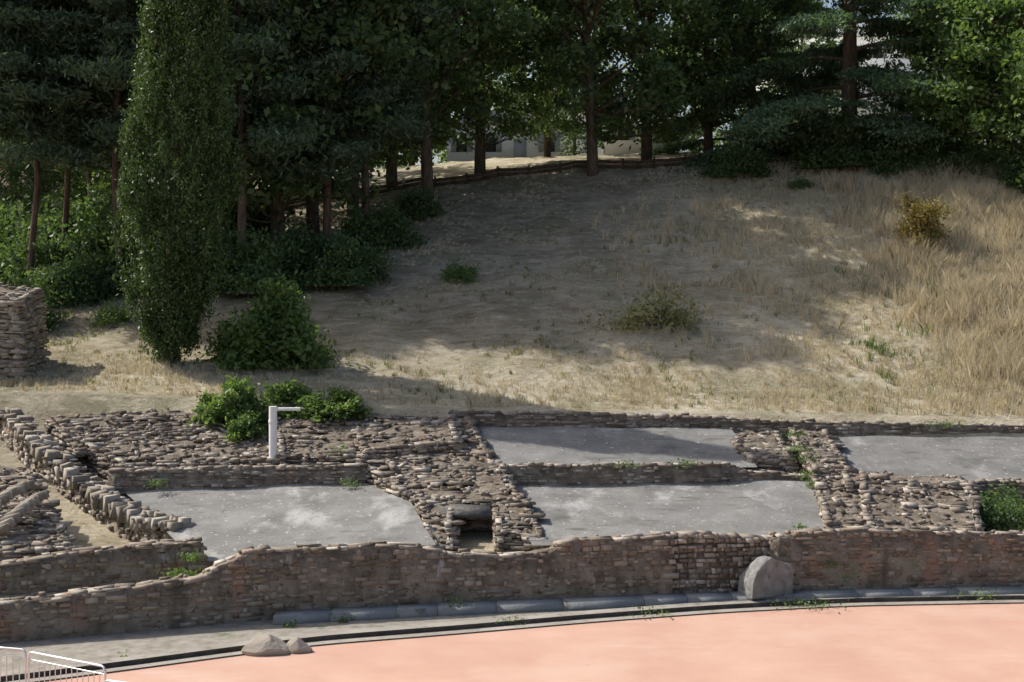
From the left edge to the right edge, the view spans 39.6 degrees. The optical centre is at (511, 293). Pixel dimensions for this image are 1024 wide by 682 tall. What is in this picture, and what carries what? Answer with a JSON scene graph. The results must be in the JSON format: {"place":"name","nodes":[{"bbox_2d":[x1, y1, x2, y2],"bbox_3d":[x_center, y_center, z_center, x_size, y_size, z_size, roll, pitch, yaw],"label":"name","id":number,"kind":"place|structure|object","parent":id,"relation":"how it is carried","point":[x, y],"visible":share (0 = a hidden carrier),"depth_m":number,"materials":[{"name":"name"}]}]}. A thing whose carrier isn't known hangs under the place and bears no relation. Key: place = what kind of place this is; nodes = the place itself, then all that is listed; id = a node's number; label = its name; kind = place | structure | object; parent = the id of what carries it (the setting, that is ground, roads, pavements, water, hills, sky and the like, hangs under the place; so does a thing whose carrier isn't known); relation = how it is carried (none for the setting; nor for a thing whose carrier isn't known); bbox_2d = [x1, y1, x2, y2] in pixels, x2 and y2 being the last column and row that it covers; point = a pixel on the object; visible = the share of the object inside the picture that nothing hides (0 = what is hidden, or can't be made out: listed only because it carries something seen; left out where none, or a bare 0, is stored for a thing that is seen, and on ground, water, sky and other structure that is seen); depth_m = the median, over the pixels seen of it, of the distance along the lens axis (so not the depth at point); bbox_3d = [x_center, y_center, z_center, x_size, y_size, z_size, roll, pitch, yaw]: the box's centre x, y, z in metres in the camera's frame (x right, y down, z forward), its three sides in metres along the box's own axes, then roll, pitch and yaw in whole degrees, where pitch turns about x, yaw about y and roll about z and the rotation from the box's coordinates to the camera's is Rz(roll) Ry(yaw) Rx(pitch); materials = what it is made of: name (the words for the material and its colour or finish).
{"place":"outdoors","nodes":[
{"label":"outdoors","id":0,"kind":"place"},
{"bbox_2d":[0,608,613,671],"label":"gravel path","id":1,"kind":"structure","parent":0,"point":[93,648],"depth_m":34.29,"materials":[{"name":"grey gravel"}]},
{"bbox_2d":[0,149,1023,597],"bbox_3d":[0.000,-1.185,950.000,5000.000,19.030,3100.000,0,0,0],"label":"ground","id":2,"kind":"structure","parent":0,"point":[424,335],"depth_m":58.88,"materials":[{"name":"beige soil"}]},
{"bbox_2d":[0,192,31,260],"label":"shrub","id":3,"kind":"object","parent":2,"relation":"on","point":[4,203],"depth_m":74.75,"materials":[{"name":"green plant"}]},
{"bbox_2d":[0,282,51,378],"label":"masonry pier","id":4,"kind":"structure","parent":2,"relation":"on","point":[23,341],"depth_m":52.38,"materials":[{"name":"stone"}]},
{"bbox_2d":[0,0,75,168],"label":"pine tree","id":5,"kind":"object","parent":2,"relation":"on","point":[11,59],"visible":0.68,"depth_m":63.38,"materials":[{"name":"green plant"}]},
{"bbox_2d":[0,267,75,331],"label":"shrub","id":6,"kind":"object","parent":2,"relation":"on","point":[49,320],"visible":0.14,"depth_m":59.82,"materials":[{"name":"green plant"}]},
{"bbox_2d":[0,194,81,261],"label":"shrub","id":7,"kind":"object","parent":2,"relation":"on","point":[12,215],"visible":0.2,"depth_m":71.38,"materials":[{"name":"green plant"}]},
{"bbox_2d":[0,216,83,287],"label":"shrub","id":8,"kind":"object","parent":2,"relation":"on","point":[17,263],"visible":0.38,"depth_m":66.71,"materials":[{"name":"green plant"}]},
{"bbox_2d":[0,465,86,561],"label":"ruined arch pier","id":9,"kind":"structure","parent":2,"relation":"on","point":[31,524],"depth_m":39.53,"materials":[{"name":"stone"}]},
{"bbox_2d":[15,190,84,232],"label":"shrub","id":10,"kind":"object","parent":2,"relation":"on","point":[54,211],"visible":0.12,"depth_m":73.97,"materials":[{"name":"green plant"}]},
{"bbox_2d":[0,0,119,286],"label":"pine tree","id":11,"kind":"object","parent":2,"relation":"on","point":[20,113],"visible":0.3,"depth_m":65.06,"materials":[{"name":"green plant"}]},
{"bbox_2d":[0,171,121,212],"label":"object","id":12,"kind":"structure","parent":2,"relation":"on","point":[95,179],"depth_m":91.00,"materials":[{"name":"green plant"}]},
{"bbox_2d":[23,247,123,307],"bbox_3d":[-19.768,-0.728,64.041,4.377,2.734,5.248,0,0,45],"label":"shrub","id":13,"kind":"object","parent":2,"relation":"on","point":[63,280],"visible":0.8,"depth_m":63.08,"materials":[{"name":"green plant"}]},
{"bbox_2d":[5,0,141,241],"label":"pine tree","id":14,"kind":"object","parent":2,"relation":"on","point":[91,169],"visible":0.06,"depth_m":69.09,"materials":[{"name":"green plant"}]},
{"bbox_2d":[49,175,123,241],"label":"shrub","id":15,"kind":"object","parent":2,"relation":"on","point":[88,202],"visible":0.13,"depth_m":74.00,"materials":[{"name":"green plant"}]},
{"bbox_2d":[0,0,187,294],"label":"pine tree","id":16,"kind":"object","parent":2,"relation":"on","point":[113,72],"visible":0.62,"depth_m":63.50,"materials":[{"name":"green plant"}]},
{"bbox_2d":[37,208,152,290],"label":"shrub","id":17,"kind":"object","parent":2,"relation":"on","point":[109,261],"visible":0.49,"depth_m":65.92,"materials":[{"name":"green plant"}]},
{"bbox_2d":[0,407,195,542],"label":"vault rib","id":18,"kind":"object","parent":2,"relation":"on","point":[40,452],"visible":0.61,"depth_m":44.50,"materials":[{"name":"stone"}]},
{"bbox_2d":[0,537,206,594],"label":"corridor inner wall","id":19,"kind":"structure","parent":2,"relation":"on","point":[97,566],"depth_m":37.48,"materials":[{"name":"stone"}]},
{"bbox_2d":[81,298,137,327],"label":"shrub","id":20,"kind":"object","parent":2,"relation":"on","point":[113,315],"visible":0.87,"depth_m":59.81,"materials":[{"name":"green plant"}]},
{"bbox_2d":[57,185,189,263],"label":"shrub","id":21,"kind":"object","parent":2,"relation":"on","point":[105,211],"visible":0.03,"depth_m":67.88,"materials":[{"name":"green plant"}]},
{"bbox_2d":[0,546,269,643],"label":"corridor wall","id":22,"kind":"structure","parent":2,"relation":"on","point":[227,590],"depth_m":35.06,"materials":[{"name":"stone"}]},
{"bbox_2d":[41,408,286,483],"bbox_3d":[-12.069,4.959,47.877,10.054,2.825,5.628,0,0,0],"label":"ruined vault mass","id":23,"kind":"object","parent":2,"relation":"on","point":[100,444],"visible":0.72,"depth_m":47.02,"materials":[{"name":"grey stone"}]},
{"bbox_2d":[107,0,248,366],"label":"cypress tree","id":24,"kind":"object","parent":2,"relation":"on","point":[170,328],"visible":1,"depth_m":52.99,"materials":[{"name":"green plant"}]},
{"bbox_2d":[130,213,260,288],"bbox_3d":[-14.717,-2.104,66.062,6.322,3.949,7.581,0,0,-37],"label":"shrub","id":25,"kind":"object","parent":2,"relation":"on","point":[236,235],"visible":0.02,"depth_m":64.68,"materials":[{"name":"green plant"}]},
{"bbox_2d":[185,374,273,427],"bbox_3d":[-9.466,3.683,48.842,3.122,1.938,2.456,0,0,-41],"label":"ivy bush","id":26,"kind":"object","parent":2,"relation":"on","point":[232,401],"visible":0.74,"depth_m":48.35,"materials":[{"name":"green plant"}]},
{"bbox_2d":[165,178,304,250],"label":"shrub","id":27,"kind":"object","parent":2,"relation":"on","point":[255,216],"visible":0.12,"depth_m":69.15,"materials":[{"name":"green plant"}]},
{"bbox_2d":[105,462,370,500],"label":"cross wall","id":28,"kind":"structure","parent":2,"relation":"on","point":[122,481],"depth_m":44.70,"materials":[{"name":"stone"}]},
{"bbox_2d":[124,0,368,287],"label":"pine tree","id":29,"kind":"object","parent":2,"relation":"on","point":[273,144],"visible":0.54,"depth_m":64.22,"materials":[{"name":"green plant"}]},
{"bbox_2d":[203,222,325,295],"bbox_3d":[-11.241,-1.540,63.947,5.349,3.342,6.415,0,0,-36],"label":"shrub","id":30,"kind":"object","parent":2,"relation":"on","point":[252,265],"visible":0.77,"depth_m":62.99,"materials":[{"name":"green plant"}]},
{"bbox_2d":[196,269,340,370],"bbox_3d":[-9.284,0.980,54.293,5.504,3.865,4.391,0,0,0],"label":"laurel bush","id":31,"kind":"object","parent":2,"relation":"on","point":[275,332],"visible":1,"depth_m":53.48,"materials":[{"name":"green plant"}]},
{"bbox_2d":[125,483,435,561],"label":"concrete terrace","id":32,"kind":"structure","parent":2,"relation":"on","point":[229,521],"depth_m":41.78,"materials":[{"name":"grey concrete"}]},
{"bbox_2d":[251,379,333,420],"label":"ivy bush","id":33,"kind":"object","parent":2,"relation":"on","point":[294,393],"visible":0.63,"depth_m":49.20,"materials":[{"name":"green plant"}]},
{"bbox_2d":[141,0,449,246],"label":"oak tree","id":34,"kind":"object","parent":2,"relation":"on","point":[276,191],"visible":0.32,"depth_m":65.97,"materials":[{"name":"green plant"}]},
{"bbox_2d":[264,216,355,277],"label":"shrub","id":35,"kind":"object","parent":2,"relation":"on","point":[313,247],"visible":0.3,"depth_m":65.28,"materials":[{"name":"green plant"}]},
{"bbox_2d":[166,0,461,237],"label":"oak tree","id":36,"kind":"object","parent":2,"relation":"on","point":[311,210],"visible":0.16,"depth_m":68.49,"materials":[{"name":"green plant"}]},
{"bbox_2d":[304,385,373,421],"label":"ivy bush","id":37,"kind":"object","parent":2,"relation":"on","point":[350,399],"visible":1,"depth_m":48.70,"materials":[{"name":"green plant"}]},
{"bbox_2d":[236,0,442,236],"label":"pine tree","id":38,"kind":"object","parent":2,"relation":"on","point":[338,151],"visible":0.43,"depth_m":66.57,"materials":[{"name":"green plant"}]},
{"bbox_2d":[297,229,397,287],"bbox_3d":[-7.193,-1.600,63.949,4.376,2.734,5.248,0,0,27],"label":"shrub","id":39,"kind":"object","parent":2,"relation":"on","point":[350,264],"visible":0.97,"depth_m":63.00,"materials":[{"name":"green plant"}]},
{"bbox_2d":[264,0,454,214],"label":"oak tree","id":40,"kind":"object","parent":2,"relation":"on","point":[354,191],"visible":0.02,"depth_m":76.90,"materials":[{"name":"green plant"}]},
{"bbox_2d":[253,0,468,217],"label":"pine tree","id":41,"kind":"object","parent":2,"relation":"on","point":[410,105],"visible":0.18,"depth_m":69.45,"materials":[{"name":"green plant"}]},
{"bbox_2d":[333,196,430,250],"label":"shrub","id":42,"kind":"object","parent":2,"relation":"on","point":[372,229],"visible":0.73,"depth_m":68.21,"materials":[{"name":"green plant"}]},
{"bbox_2d":[277,413,551,552],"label":"ruined radial wall","id":43,"kind":"structure","parent":2,"relation":"on","point":[448,478],"depth_m":44.81,"materials":[{"name":"grey stone"}]},
{"bbox_2d":[224,410,268,442],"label":"ivy bush","id":44,"kind":"object","parent":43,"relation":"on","point":[239,430],"visible":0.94,"depth_m":47.12,"materials":[{"name":"green plant"}]},
{"bbox_2d":[268,406,299,463],"bbox_3d":[-7.282,4.523,45.505,1.010,1.832,0.300,0,0,0],"label":"white pipe","id":45,"kind":"object","parent":43,"relation":"on","point":[273,420],"visible":1,"depth_m":45.39,"materials":[{"name":"paint"}]},
{"bbox_2d":[391,181,448,219],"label":"shrub","id":46,"kind":"object","parent":2,"relation":"on","point":[414,204],"visible":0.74,"depth_m":72.05,"materials":[{"name":"green plant"}]},
{"bbox_2d":[292,0,556,201],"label":"oak tree","id":47,"kind":"object","parent":2,"relation":"on","point":[485,28],"visible":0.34,"depth_m":74.38,"materials":[{"name":"green plant"}]},
{"bbox_2d":[375,0,522,187],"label":"oak tree","id":48,"kind":"object","parent":2,"relation":"on","point":[392,171],"visible":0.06,"depth_m":81.69,"materials":[{"name":"green plant"}]},
{"bbox_2d":[439,257,483,283],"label":"shrub","id":49,"kind":"object","parent":2,"relation":"on","point":[462,272],"visible":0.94,"depth_m":63.20,"materials":[{"name":"green plant"}]},
{"bbox_2d":[264,155,713,209],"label":"ridge fence","id":50,"kind":"object","parent":2,"relation":"on","point":[559,169],"visible":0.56,"depth_m":79.97,"materials":[{"name":"brown wood"}]},
{"bbox_2d":[428,0,570,172],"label":"oak tree","id":51,"kind":"object","parent":2,"relation":"on","point":[516,126],"visible":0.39,"depth_m":83.47,"materials":[{"name":"green plant"}]},
{"bbox_2d":[447,123,563,161],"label":"walls","id":52,"kind":"structure","parent":2,"relation":"on","point":[508,149],"depth_m":109.50,"materials":[{"name":"white paint"}]},
{"bbox_2d":[451,133,559,151],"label":"windows","id":53,"kind":"structure","parent":52,"relation":"attached to","point":[495,148],"depth_m":109.45,"materials":[{"name":"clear glass"}]},
{"bbox_2d":[514,139,526,157],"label":"door","id":54,"kind":"structure","parent":52,"relation":"attached to","point":[520,150],"depth_m":109.47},
{"bbox_2d":[0,0,1015,220],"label":"distant trees","id":55,"kind":"object","parent":2,"relation":"on","point":[78,180],"visible":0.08,"depth_m":86.96,"materials":[{"name":"green plant"}]},
{"bbox_2d":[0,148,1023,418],"bbox_3d":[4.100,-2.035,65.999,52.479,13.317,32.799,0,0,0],"label":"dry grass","id":56,"kind":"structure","parent":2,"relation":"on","point":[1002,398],"depth_m":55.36,"materials":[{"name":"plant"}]},
{"bbox_2d":[1,594,1023,681],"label":"gutter kerb","id":57,"kind":"structure","parent":2,"relation":"on","point":[151,660],"depth_m":35.44,"materials":[{"name":"concrete"}]},
{"bbox_2d":[469,1,612,156],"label":"oak tree","id":58,"kind":"object","parent":2,"relation":"on","point":[547,112],"visible":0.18,"depth_m":93.56,"materials":[{"name":"green plant"}]},
{"bbox_2d":[117,418,1008,656],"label":"weeds","id":59,"kind":"object","parent":2,"relation":"on","point":[187,556],"visible":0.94,"depth_m":38.75,"materials":[{"name":"green plant"}]},
{"bbox_2d":[564,116,600,155],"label":"walls","id":60,"kind":"structure","parent":2,"relation":"on","point":[599,148],"depth_m":130.00,"materials":[{"name":"white paint"}]},
{"bbox_2d":[476,0,747,176],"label":"oak tree","id":61,"kind":"object","parent":2,"relation":"on","point":[587,64],"visible":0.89,"depth_m":78.33,"materials":[{"name":"green plant"}]},
{"bbox_2d":[475,426,756,466],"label":"concrete terrace","id":62,"kind":"structure","parent":2,"relation":"on","point":[559,445],"depth_m":47.12,"materials":[{"name":"grey concrete"}]},
{"bbox_2d":[601,111,675,153],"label":"walls","id":63,"kind":"structure","parent":2,"relation":"on","point":[614,148],"depth_m":101.50,"materials":[{"name":"white paint"}]},
{"bbox_2d":[258,525,1023,620],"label":"podium wall","id":64,"kind":"structure","parent":2,"relation":"on","point":[328,576],"depth_m":38.31,"materials":[{"name":"stone"}]},
{"bbox_2d":[273,585,1023,624],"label":"stone bench","id":65,"kind":"object","parent":2,"relation":"on","point":[465,608],"visible":0.73,"depth_m":37.46,"materials":[{"name":"grey stone"}]},
{"bbox_2d":[738,556,793,598],"bbox_3d":[6.856,7.604,38.416,1.343,1.074,0.700,0,0,-24],"label":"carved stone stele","id":66,"kind":"object","parent":65,"relation":"on","point":[763,576],"visible":1,"depth_m":38.11,"materials":[{"name":"stone"}]},
{"bbox_2d":[499,460,809,485],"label":"cross wall","id":67,"kind":"structure","parent":2,"relation":"on","point":[564,474],"depth_m":44.52,"materials":[{"name":"stone"}]},
{"bbox_2d":[587,280,722,331],"bbox_3d":[5.946,0.476,57.928,5.819,2.209,3.363,0,0,0],"label":"wild bush","id":68,"kind":"object","parent":2,"relation":"on","point":[663,313],"visible":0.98,"depth_m":57.67,"materials":[{"name":"green plant"}]},
{"bbox_2d":[536,0,777,159],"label":"oak tree","id":69,"kind":"object","parent":2,"relation":"on","point":[705,63],"visible":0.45,"depth_m":82.10,"materials":[{"name":"green plant"}]},
{"bbox_2d":[586,191,853,362],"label":"tall dry grass","id":70,"kind":"structure","parent":2,"relation":"on","point":[749,284],"depth_m":63.86,"materials":[{"name":"plant"}]},
{"bbox_2d":[625,0,819,152],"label":"oak tree","id":71,"kind":"object","parent":2,"relation":"on","point":[708,126],"visible":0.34,"depth_m":83.45,"materials":[{"name":"green plant"}]},
{"bbox_2d":[627,0,842,155],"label":"cedar tree","id":72,"kind":"object","parent":2,"relation":"on","point":[669,147],"visible":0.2,"depth_m":86.34,"materials":[{"name":"green plant"}]},
{"bbox_2d":[448,409,1023,437],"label":"wall","id":73,"kind":"structure","parent":2,"relation":"on","point":[508,418],"depth_m":49.01,"materials":[{"name":"stone"}]},
{"bbox_2d":[694,137,777,177],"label":"shrub","id":74,"kind":"object","parent":2,"relation":"on","point":[749,161],"visible":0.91,"depth_m":76.33,"materials":[{"name":"green plant"}]},
{"bbox_2d":[729,428,798,472],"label":"ruined block","id":75,"kind":"structure","parent":2,"relation":"on","point":[758,450],"depth_m":46.53,"materials":[{"name":"stone"}]},
{"bbox_2d":[745,111,835,162],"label":"shrub","id":76,"kind":"object","parent":2,"relation":"on","point":[795,146],"visible":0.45,"depth_m":78.80,"materials":[{"name":"green plant"}]},
{"bbox_2d":[786,174,815,190],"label":"shrub","id":77,"kind":"object","parent":2,"relation":"on","point":[796,184],"visible":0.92,"depth_m":73.71,"materials":[{"name":"green plant"}]},
{"bbox_2d":[667,0,1019,173],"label":"cedar tree","id":78,"kind":"object","parent":2,"relation":"on","point":[848,72],"visible":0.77,"depth_m":77.32,"materials":[{"name":"green plant"}]},
{"bbox_2d":[790,107,908,169],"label":"shrub","id":79,"kind":"object","parent":2,"relation":"on","point":[848,147],"visible":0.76,"depth_m":76.34,"materials":[{"name":"green plant"}]},
{"bbox_2d":[786,426,984,531],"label":"ruined radial wall","id":80,"kind":"structure","parent":2,"relation":"on","point":[845,494],"depth_m":42.45,"materials":[{"name":"grey stone"}]},
{"bbox_2d":[756,37,1019,146],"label":"walls","id":81,"kind":"structure","parent":2,"relation":"on","point":[862,41],"depth_m":123.00,"materials":[{"name":"white paint"}]},
{"bbox_2d":[773,44,944,117],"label":"windows","id":82,"kind":"structure","parent":81,"relation":"attached to","point":[879,54],"depth_m":122.98,"materials":[{"name":"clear glass"}]},
{"bbox_2d":[858,136,950,177],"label":"shrub","id":83,"kind":"object","parent":2,"relation":"on","point":[894,158],"visible":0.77,"depth_m":74.30,"materials":[{"name":"green plant"}]},
{"bbox_2d":[887,191,954,255],"bbox_3d":[18.804,-3.134,64.888,3.242,3.117,3.181,0,0,0],"label":"dry shrub","id":84,"kind":"object","parent":2,"relation":"on","point":[923,218],"visible":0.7,"depth_m":64.36,"materials":[{"name":"yellow plant"}]},
{"bbox_2d":[821,154,1023,386],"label":"tall dry grass","id":85,"kind":"structure","parent":2,"relation":"on","point":[968,199],"depth_m":63.04,"materials":[{"name":"plant"}]},
{"bbox_2d":[834,251,1018,395],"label":"green grass","id":86,"kind":"structure","parent":2,"relation":"on","point":[870,341],"depth_m":56.21,"materials":[{"name":"green plant"}]},
{"bbox_2d":[832,436,1023,480],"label":"concrete terrace","id":87,"kind":"structure","parent":2,"relation":"on","point":[975,458],"depth_m":47.05,"materials":[{"name":"grey concrete"}]},
{"bbox_2d":[887,104,996,162],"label":"shrub","id":88,"kind":"object","parent":2,"relation":"on","point":[950,144],"visible":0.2,"depth_m":76.39,"materials":[{"name":"green plant"}]},
{"bbox_2d":[867,0,1018,151],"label":"maple tree","id":89,"kind":"object","parent":2,"relation":"on","point":[976,73],"visible":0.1,"depth_m":78.68,"materials":[{"name":"green plant"}]},
{"bbox_2d":[887,0,1023,167],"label":"maple tree","id":90,"kind":"object","parent":2,"relation":"on","point":[953,48],"visible":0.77,"depth_m":72.33,"materials":[{"name":"green plant"}]},
{"bbox_2d":[935,139,999,182],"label":"shrub","id":91,"kind":"object","parent":2,"relation":"on","point":[970,157],"visible":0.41,"depth_m":73.15,"materials":[{"name":"green plant"}]},
{"bbox_2d":[964,0,1023,192],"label":"maple tree","id":92,"kind":"object","parent":2,"relation":"on","point":[1008,62],"visible":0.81,"depth_m":70.11,"materials":[{"name":"green plant"}]},
{"bbox_2d":[967,490,1023,531],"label":"bush","id":93,"kind":"object","parent":2,"relation":"on","point":[1000,516],"visible":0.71,"depth_m":41.75,"materials":[{"name":"green plant"}]},
{"bbox_2d":[977,484,1014,523],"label":"fern plant","id":94,"kind":"object","parent":2,"relation":"on","point":[988,492],"visible":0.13,"depth_m":43.12,"materials":[{"name":"green plant"}]},
{"bbox_2d":[974,478,1023,500],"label":"chamber wall","id":95,"kind":"structure","parent":2,"relation":"on","point":[983,483],"depth_m":44.40,"materials":[{"name":"stone"}]},
{"bbox_2d":[986,144,1023,190],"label":"shrub","id":96,"kind":"object","parent":2,"relation":"on","point":[1008,165],"visible":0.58,"depth_m":71.47,"materials":[{"name":"green plant"}]},
{"bbox_2d":[990,478,1023,526],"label":"fern plant","id":97,"kind":"object","parent":2,"relation":"on","point":[1014,496],"visible":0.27,"depth_m":43.02,"materials":[{"name":"green plant"}]},
{"bbox_2d":[19,0,1014,187],"label":"sky","id":98,"kind":"structure","parent":0,"point":[435,160],"materials":[{"name":"white"}]},
{"bbox_2d":[46,604,1023,681],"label":"arena floor","id":99,"kind":"structure","parent":0,"point":[956,643],"depth_m":32.73,"materials":[{"name":"pink sand"}]},
{"bbox_2d":[0,647,26,681],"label":"crowd barrier","id":100,"kind":"object","parent":99,"relation":"on","point":[20,649],"visible":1,"depth_m":28.81,"materials":[{"name":"metal"}]},
{"bbox_2d":[27,651,106,681],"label":"crowd barrier","id":101,"kind":"object","parent":99,"relation":"on","point":[57,657],"visible":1,"depth_m":28.10,"materials":[{"name":"metal"}]},
{"bbox_2d":[241,634,290,655],"bbox_3d":[-5.672,8.205,32.907,1.190,0.640,0.756,0,0,0],"label":"boulder","id":102,"kind":"object","parent":99,"relation":"on","point":[264,645],"visible":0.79,"depth_m":32.67,"materials":[{"name":"stone"}]},
{"bbox_2d":[287,637,312,653],"bbox_3d":[-4.944,8.226,32.997,0.626,0.507,0.469,0,0,0],"label":"boulder","id":103,"kind":"object","parent":99,"relation":"on","point":[296,645],"visible":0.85,"depth_m":32.87,"materials":[{"name":"stone"}]},
{"bbox_2d":[514,480,824,545],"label":"concrete terrace","id":104,"kind":"structure","parent":0,"point":[759,507],"depth_m":42.09,"materials":[{"name":"grey concrete"}]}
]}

